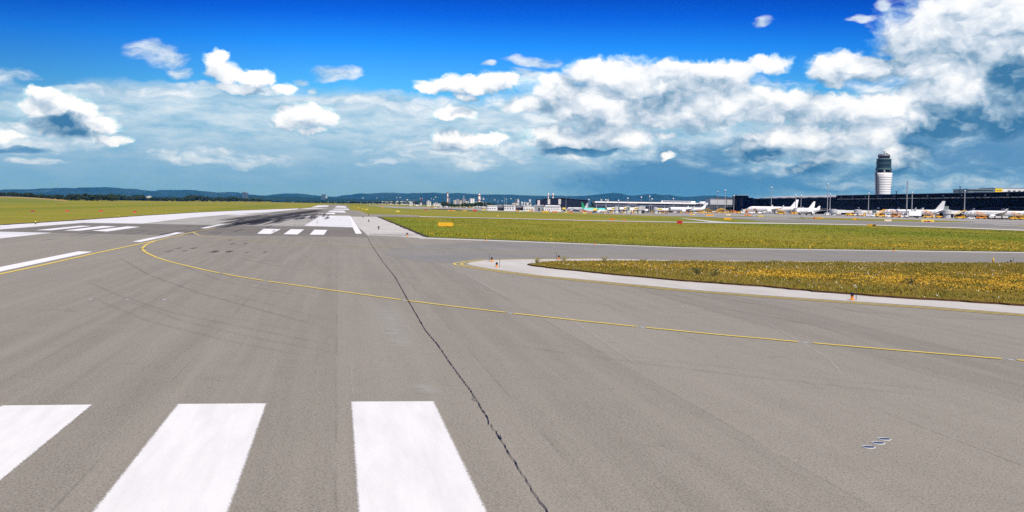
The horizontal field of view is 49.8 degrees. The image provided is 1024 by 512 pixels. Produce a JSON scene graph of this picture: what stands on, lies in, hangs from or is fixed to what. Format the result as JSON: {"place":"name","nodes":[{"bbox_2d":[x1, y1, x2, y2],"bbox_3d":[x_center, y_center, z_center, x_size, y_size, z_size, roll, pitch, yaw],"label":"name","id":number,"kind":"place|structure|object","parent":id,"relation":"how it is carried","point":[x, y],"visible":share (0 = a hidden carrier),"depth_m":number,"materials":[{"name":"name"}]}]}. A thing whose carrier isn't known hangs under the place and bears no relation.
{"place":"outdoors","nodes":[
{"label":"outdoors","id":0,"kind":"place"},
{"bbox_2d":[0,196,67,202],"bbox_3d":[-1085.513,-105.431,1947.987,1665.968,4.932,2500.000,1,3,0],"label":"field","id":1,"kind":"structure","parent":0,"point":[20,200],"depth_m":1087.72,"materials":[{"name":"plant"}]},
{"bbox_2d":[0,208,291,224],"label":"verge edge","id":2,"kind":"object","parent":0,"point":[100,218],"visible":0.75,"depth_m":213.96,"materials":[{"name":"soil"}]},
{"bbox_2d":[1,196,592,206],"bbox_3d":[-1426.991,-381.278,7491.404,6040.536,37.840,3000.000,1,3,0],"label":"trees","id":3,"kind":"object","parent":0,"point":[289,199],"depth_m":6999.53,"materials":[{"name":"green plant"}]},
{"bbox_2d":[321,194,325,199],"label":"building","id":4,"kind":"structure","parent":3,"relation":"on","point":[323,196],"depth_m":6941.24,"materials":[{"name":"stone"}]},
{"bbox_2d":[0,187,732,205],"bbox_3d":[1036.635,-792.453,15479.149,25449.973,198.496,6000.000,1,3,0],"label":"hills","id":5,"kind":"structure","parent":0,"point":[498,198],"depth_m":14526.24,"materials":[{"name":"green plant"}]},
{"bbox_2d":[352,217,423,237],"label":"shoulder","id":6,"kind":"object","parent":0,"point":[371,226],"visible":0.94,"depth_m":185.80},
{"bbox_2d":[369,234,413,235],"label":"shoulder","id":7,"kind":"object","parent":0,"point":[393,234],"visible":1,"depth_m":144.47},
{"bbox_2d":[0,198,1023,251],"bbox_3d":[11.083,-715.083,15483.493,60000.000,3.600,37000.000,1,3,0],"label":"ground","id":8,"kind":"structure","parent":0,"point":[11,213],"depth_m":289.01,"materials":[{"name":"green plant"}]},
{"bbox_2d":[65,193,74,199],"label":"tree","id":9,"kind":"object","parent":8,"relation":"on","point":[70,196],"visible":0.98,"depth_m":1597.04,"materials":[{"name":"green plant"}]},
{"bbox_2d":[74,194,82,200],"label":"tree","id":10,"kind":"object","parent":8,"relation":"on","point":[79,196],"visible":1,"depth_m":1583.80,"materials":[{"name":"green plant"}]},
{"bbox_2d":[81,194,88,200],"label":"tree","id":11,"kind":"object","parent":8,"relation":"on","point":[84,197],"visible":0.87,"depth_m":1618.24,"materials":[{"name":"green plant"}]},
{"bbox_2d":[100,195,107,199],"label":"tree","id":12,"kind":"object","parent":8,"relation":"on","point":[104,197],"visible":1,"depth_m":1634.28,"materials":[{"name":"green plant"}]},
{"bbox_2d":[115,194,126,200],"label":"tree","id":13,"kind":"object","parent":8,"relation":"on","point":[122,197],"visible":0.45,"depth_m":2431.19,"materials":[{"name":"green plant"}]},
{"bbox_2d":[137,195,146,200],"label":"tree","id":14,"kind":"object","parent":8,"relation":"on","point":[142,197],"visible":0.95,"depth_m":2515.12,"materials":[{"name":"green plant"}]},
{"bbox_2d":[438,222,452,226],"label":"airfield sign","id":15,"kind":"object","parent":8,"relation":"on","point":[445,223],"visible":0.79,"depth_m":202.54,"materials":[{"name":"yellow metal"}]},
{"bbox_2d":[0,204,1023,511],"bbox_3d":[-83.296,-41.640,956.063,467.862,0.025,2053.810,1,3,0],"label":"runway","id":16,"kind":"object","parent":8,"relation":"on","point":[300,360],"visible":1,"depth_m":25.56,"materials":[{"name":"grey asphalt"}]},
{"bbox_2d":[861,445,875,448],"bbox_3d":[6.314,3.380,19.521,0.244,0.009,0.244,1,3,0],"label":"inset light","id":17,"kind":"object","parent":16,"relation":"on","point":[868,446],"visible":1,"depth_m":19.54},
{"bbox_2d":[871,441,884,443],"bbox_3d":[6.604,3.368,19.876,0.244,0.009,0.244,1,3,0],"label":"inset light","id":18,"kind":"object","parent":16,"relation":"on","point":[876,442],"visible":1,"depth_m":19.89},
{"bbox_2d":[877,437,890,439],"bbox_3d":[6.835,3.355,20.226,0.244,0.009,0.244,1,3,0],"label":"inset light","id":19,"kind":"object","parent":16,"relation":"on","point":[882,438],"visible":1,"depth_m":20.25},
{"bbox_2d":[351,204,1023,228],"bbox_3d":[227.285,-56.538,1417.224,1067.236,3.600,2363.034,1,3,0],"label":"apron","id":20,"kind":"object","parent":8,"relation":"on","point":[965,220],"visible":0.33,"depth_m":624.48,"materials":[{"name":"concrete"}]},
{"bbox_2d":[487,205,496,209],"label":"hangar","id":21,"kind":"structure","parent":20,"relation":"on","point":[491,207],"depth_m":1388.66,"materials":[{"name":"white metal"}]},
{"bbox_2d":[497,204,503,210],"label":"hangar","id":22,"kind":"structure","parent":20,"relation":"on","point":[500,207],"depth_m":1398.60,"materials":[{"name":"grey metal"}]},
{"bbox_2d":[504,205,515,210],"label":"hangar","id":23,"kind":"structure","parent":20,"relation":"on","point":[509,207],"depth_m":1393.66,"materials":[{"name":"white metal"}]},
{"bbox_2d":[515,205,522,210],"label":"hangar","id":24,"kind":"structure","parent":20,"relation":"on","point":[518,207],"depth_m":1398.56,"materials":[{"name":"grey metal"}]},
{"bbox_2d":[523,205,534,210],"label":"hangar","id":25,"kind":"structure","parent":20,"relation":"on","point":[527,207],"depth_m":1388.66,"materials":[{"name":"white metal"}]},
{"bbox_2d":[534,205,543,210],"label":"hangar","id":26,"kind":"structure","parent":20,"relation":"on","point":[538,207],"depth_m":1393.63,"materials":[{"name":"grey metal"}]},
{"bbox_2d":[536,199,542,204],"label":"hangar office","id":27,"kind":"structure","parent":20,"relation":"on","point":[539,201],"depth_m":1476.12,"materials":[{"name":"metal"}]},
{"bbox_2d":[543,205,560,211],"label":"arched hall","id":28,"kind":"structure","parent":20,"relation":"on","point":[551,208],"depth_m":1368.68,"materials":[{"name":"white paint"}]},
{"bbox_2d":[543,198,587,210],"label":"hangar","id":29,"kind":"structure","parent":20,"relation":"on","point":[566,203],"depth_m":1478.20,"materials":[{"name":"metal"}]},
{"bbox_2d":[566,203,587,211],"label":"airliner","id":30,"kind":"object","parent":20,"relation":"on","point":[575,208],"visible":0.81,"depth_m":1424.32,"materials":[{"name":"white paint"}]},
{"bbox_2d":[581,202,606,212],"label":"airliner","id":31,"kind":"object","parent":20,"relation":"on","point":[603,210],"visible":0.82,"depth_m":1255.49,"materials":[{"name":"teal paint"}]},
{"bbox_2d":[605,207,617,212],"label":"jet bridge","id":32,"kind":"structure","parent":20,"relation":"on","point":[615,209],"depth_m":1206.96,"materials":[{"name":"white paint"}]},
{"bbox_2d":[618,206,629,212],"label":"jet bridge","id":33,"kind":"structure","parent":20,"relation":"on","point":[625,209],"depth_m":1206.95,"materials":[{"name":"white paint"}]},
{"bbox_2d":[628,206,641,213],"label":"jet bridge","id":34,"kind":"structure","parent":20,"relation":"on","point":[638,209],"depth_m":1196.95,"materials":[{"name":"white paint"}]},
{"bbox_2d":[592,199,704,212],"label":"terminal building","id":35,"kind":"structure","parent":20,"relation":"on","point":[653,204],"depth_m":1419.29,"materials":[{"name":"metal"}]},
{"bbox_2d":[594,203,702,205],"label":"window","id":36,"kind":"structure","parent":35,"relation":"in","point":[594,203],"depth_m":1419.44,"materials":[{"name":"black glass"}]},
{"bbox_2d":[653,207,670,213],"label":"jet bridge","id":37,"kind":"structure","parent":20,"relation":"on","point":[656,209],"depth_m":1186.99,"materials":[{"name":"white paint"}]},
{"bbox_2d":[671,203,707,212],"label":"airliner","id":38,"kind":"object","parent":20,"relation":"on","point":[688,209],"visible":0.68,"depth_m":1227.66,"materials":[{"name":"white paint"}]},
{"bbox_2d":[705,197,732,211],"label":"annexe building","id":39,"kind":"structure","parent":20,"relation":"on","point":[724,203],"depth_m":1228.23,"materials":[{"name":"grey metal"}]},
{"bbox_2d":[732,195,748,211],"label":"corner building","id":40,"kind":"structure","parent":20,"relation":"on","point":[739,202],"depth_m":1188.57,"materials":[{"name":"blue glass"}]},
{"bbox_2d":[748,198,752,206],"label":"link building","id":41,"kind":"structure","parent":20,"relation":"on","point":[750,202],"depth_m":1213.43,"materials":[{"name":"black glass"}]},
{"bbox_2d":[747,200,799,213],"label":"airliner","id":42,"kind":"object","parent":20,"relation":"on","point":[765,208],"visible":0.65,"depth_m":939.33,"materials":[{"name":"white paint"}]},
{"bbox_2d":[776,201,814,212],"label":"airliner","id":43,"kind":"object","parent":20,"relation":"on","point":[812,205],"visible":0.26,"depth_m":949.41,"materials":[{"name":"white paint"}]},
{"bbox_2d":[792,206,829,214],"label":"airliner","id":44,"kind":"object","parent":20,"relation":"on","point":[800,211],"visible":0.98,"depth_m":758.52,"materials":[{"name":"white paint"}]},
{"bbox_2d":[830,209,853,215],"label":"jet bridge","id":45,"kind":"structure","parent":20,"relation":"on","point":[833,211],"depth_m":797.31,"materials":[{"name":"white metal"}]},
{"bbox_2d":[854,209,871,215],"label":"jet bridge","id":46,"kind":"structure","parent":20,"relation":"on","point":[857,211],"depth_m":787.29,"materials":[{"name":"white metal"}]},
{"bbox_2d":[875,209,886,216],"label":"stair truck","id":47,"kind":"object","parent":20,"relation":"on","point":[882,215],"visible":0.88,"depth_m":666.15,"materials":[{"name":"yellow paint"}]},
{"bbox_2d":[875,150,891,193],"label":"control tower","id":48,"kind":"structure","parent":20,"relation":"on","point":[883,178],"depth_m":1487.95,"materials":[{"name":"concrete"}]},
{"bbox_2d":[753,191,1023,218],"bbox_3d":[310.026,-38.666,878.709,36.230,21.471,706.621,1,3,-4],"label":"terminal pier","id":49,"kind":"structure","parent":20,"relation":"on","point":[996,201],"depth_m":825.04,"materials":[{"name":"black glass"}]},
{"bbox_2d":[891,210,901,217],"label":"stair truck","id":50,"kind":"object","parent":20,"relation":"on","point":[892,215],"visible":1,"depth_m":661.99,"materials":[{"name":"orange paint"}]},
{"bbox_2d":[906,182,907,212],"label":"light mast","id":51,"kind":"object","parent":20,"relation":"on","point":[906,197],"visible":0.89,"depth_m":699.58,"materials":[{"name":"grey metal"}]},
{"bbox_2d":[904,211,920,217],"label":"box truck","id":52,"kind":"object","parent":20,"relation":"on","point":[916,214],"visible":1,"depth_m":645.55,"materials":[{"name":"white paint"}]},
{"bbox_2d":[883,201,944,214],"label":"airliner","id":53,"kind":"object","parent":20,"relation":"on","point":[939,208],"visible":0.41,"depth_m":699.83,"materials":[{"name":"white paint"}]},
{"bbox_2d":[923,210,933,217],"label":"stair truck","id":54,"kind":"object","parent":20,"relation":"on","point":[925,216],"visible":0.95,"depth_m":662.33,"materials":[{"name":"yellow paint"}]},
{"bbox_2d":[939,203,949,217],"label":"bridge pillar","id":55,"kind":"structure","parent":20,"relation":"on","point":[946,206],"depth_m":699.08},
{"bbox_2d":[942,210,971,217],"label":"jet bridge","id":56,"kind":"structure","parent":20,"relation":"on","point":[946,213],"depth_m":687.40,"materials":[{"name":"white metal"}]},
{"bbox_2d":[954,210,966,218],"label":"stair truck","id":57,"kind":"object","parent":20,"relation":"on","point":[961,217],"visible":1,"depth_m":641.55,"materials":[{"name":"yellow paint"}]},
{"bbox_2d":[953,189,994,192],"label":"office block","id":58,"kind":"structure","parent":20,"relation":"on","point":[970,190],"depth_m":1147.77,"materials":[{"name":"grey glass"}]},
{"bbox_2d":[974,211,986,218],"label":"stair truck","id":59,"kind":"object","parent":20,"relation":"on","point":[978,216],"visible":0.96,"depth_m":645.63,"materials":[{"name":"orange metal"}]},
{"bbox_2d":[965,209,1023,215],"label":"airliner","id":60,"kind":"object","parent":20,"relation":"on","point":[1006,212],"visible":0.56,"depth_m":652.08,"materials":[{"name":"white paint"}]},
{"bbox_2d":[979,188,1023,191],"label":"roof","id":61,"kind":"structure","parent":20,"relation":"on","point":[1008,189],"depth_m":1147.61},
{"bbox_2d":[384,242,1023,262],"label":"taxiway","id":62,"kind":"structure","parent":8,"relation":"on","point":[458,252],"depth_m":99.07,"materials":[{"name":"grey asphalt"}]},
{"bbox_2d":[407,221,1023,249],"bbox_3d":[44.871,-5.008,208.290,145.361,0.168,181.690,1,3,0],"label":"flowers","id":63,"kind":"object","parent":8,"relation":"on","point":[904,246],"visible":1,"depth_m":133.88,"materials":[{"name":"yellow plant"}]},
{"bbox_2d":[599,213,1023,227],"bbox_3d":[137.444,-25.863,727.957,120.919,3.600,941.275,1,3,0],"label":"taxiway","id":64,"kind":"structure","parent":8,"relation":"on","point":[921,223],"depth_m":371.13,"materials":[{"name":"grey asphalt"}]},
{"bbox_2d":[801,218,962,221],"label":"grass strip","id":65,"kind":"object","parent":8,"relation":"on","point":[876,219],"depth_m":463.34,"materials":[{"name":"green plant"}]},
{"bbox_2d":[0,0,1023,198],"label":"sky","id":66,"kind":"structure","parent":0,"point":[332,98],"materials":[{"name":"blue"}]},
{"bbox_2d":[491,210,779,216],"bbox_3d":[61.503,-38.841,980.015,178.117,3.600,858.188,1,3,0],"label":"service road","id":67,"kind":"structure","parent":0,"point":[650,214],"depth_m":1026.47,"materials":[{"name":"grey asphalt"}]},
{"bbox_2d":[604,213,776,219],"bbox_3d":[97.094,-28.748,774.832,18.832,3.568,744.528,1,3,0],"label":"service road","id":68,"kind":"structure","parent":0,"point":[716,217],"depth_m":474.49,"materials":[{"name":"grey asphalt"}]},
{"bbox_2d":[379,217,1023,251],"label":"verge edge","id":69,"kind":"object","parent":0,"point":[422,234],"visible":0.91,"depth_m":124.35,"materials":[{"name":"soil"}]},
{"bbox_2d":[682,218,721,221],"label":"service road","id":70,"kind":"structure","parent":0,"point":[703,220],"depth_m":356.04,"materials":[{"name":"grey asphalt"}]},
{"bbox_2d":[420,237,1023,252],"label":"shoulder","id":71,"kind":"object","parent":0,"point":[710,248],"visible":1,"depth_m":115.98},
{"bbox_2d":[420,216,1023,230],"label":"service road","id":72,"kind":"structure","parent":0,"point":[762,223],"depth_m":309.03,"materials":[{"name":"grey asphalt"}]},
{"bbox_2d":[441,217,1011,230],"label":"verge edge","id":73,"kind":"object","parent":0,"point":[735,223],"visible":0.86,"depth_m":294.64,"materials":[{"name":"soil"}]},
{"bbox_2d":[467,259,1023,313],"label":"shoulder","id":74,"kind":"object","parent":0,"point":[519,265],"visible":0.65,"depth_m":58.11},
{"bbox_2d":[527,261,1023,305],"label":"grass island","id":75,"kind":"structure","parent":74,"relation":"on","point":[970,300],"depth_m":63.29,"materials":[{"name":"plant"}]},
{"bbox_2d":[542,259,1023,296],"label":"flowers","id":76,"kind":"object","parent":75,"relation":"on","point":[896,278],"visible":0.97,"depth_m":66.79,"materials":[{"name":"yellow plant"}]},
{"bbox_2d":[573,260,1021,299],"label":"flowers","id":77,"kind":"object","parent":75,"relation":"on","point":[814,267],"visible":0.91,"depth_m":73.23,"materials":[{"name":"yellow plant"}]},
{"bbox_2d":[903,278,915,284],"bbox_3d":[22.097,1.412,61.193,0.702,0.518,0.622,1,3,0],"label":"weed clump","id":78,"kind":"object","parent":75,"relation":"on","point":[911,280],"visible":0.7,"depth_m":61.17,"materials":[{"name":"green plant"}]},
{"bbox_2d":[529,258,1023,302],"bbox_3d":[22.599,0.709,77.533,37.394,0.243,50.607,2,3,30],"label":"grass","id":79,"kind":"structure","parent":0,"point":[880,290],"depth_m":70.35,"materials":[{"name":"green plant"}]},
{"bbox_2d":[849,288,856,299],"bbox_3d":[15.800,1.756,51.158,0.286,0.580,0.309,3,4,44],"label":"taxiway light","id":80,"kind":"object","parent":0,"point":[852,295],"visible":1,"depth_m":51.11,"materials":[{"name":"orange paint"}]},
{"bbox_2d":[775,217,933,222],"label":"service road","id":81,"kind":"structure","parent":0,"point":[874,221],"depth_m":403.47,"materials":[{"name":"grey asphalt"}]},
{"bbox_2d":[823,217,1000,221],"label":"service road","id":82,"kind":"structure","parent":0,"point":[918,219],"depth_m":525.09,"materials":[{"name":"grey asphalt"}]}
]}

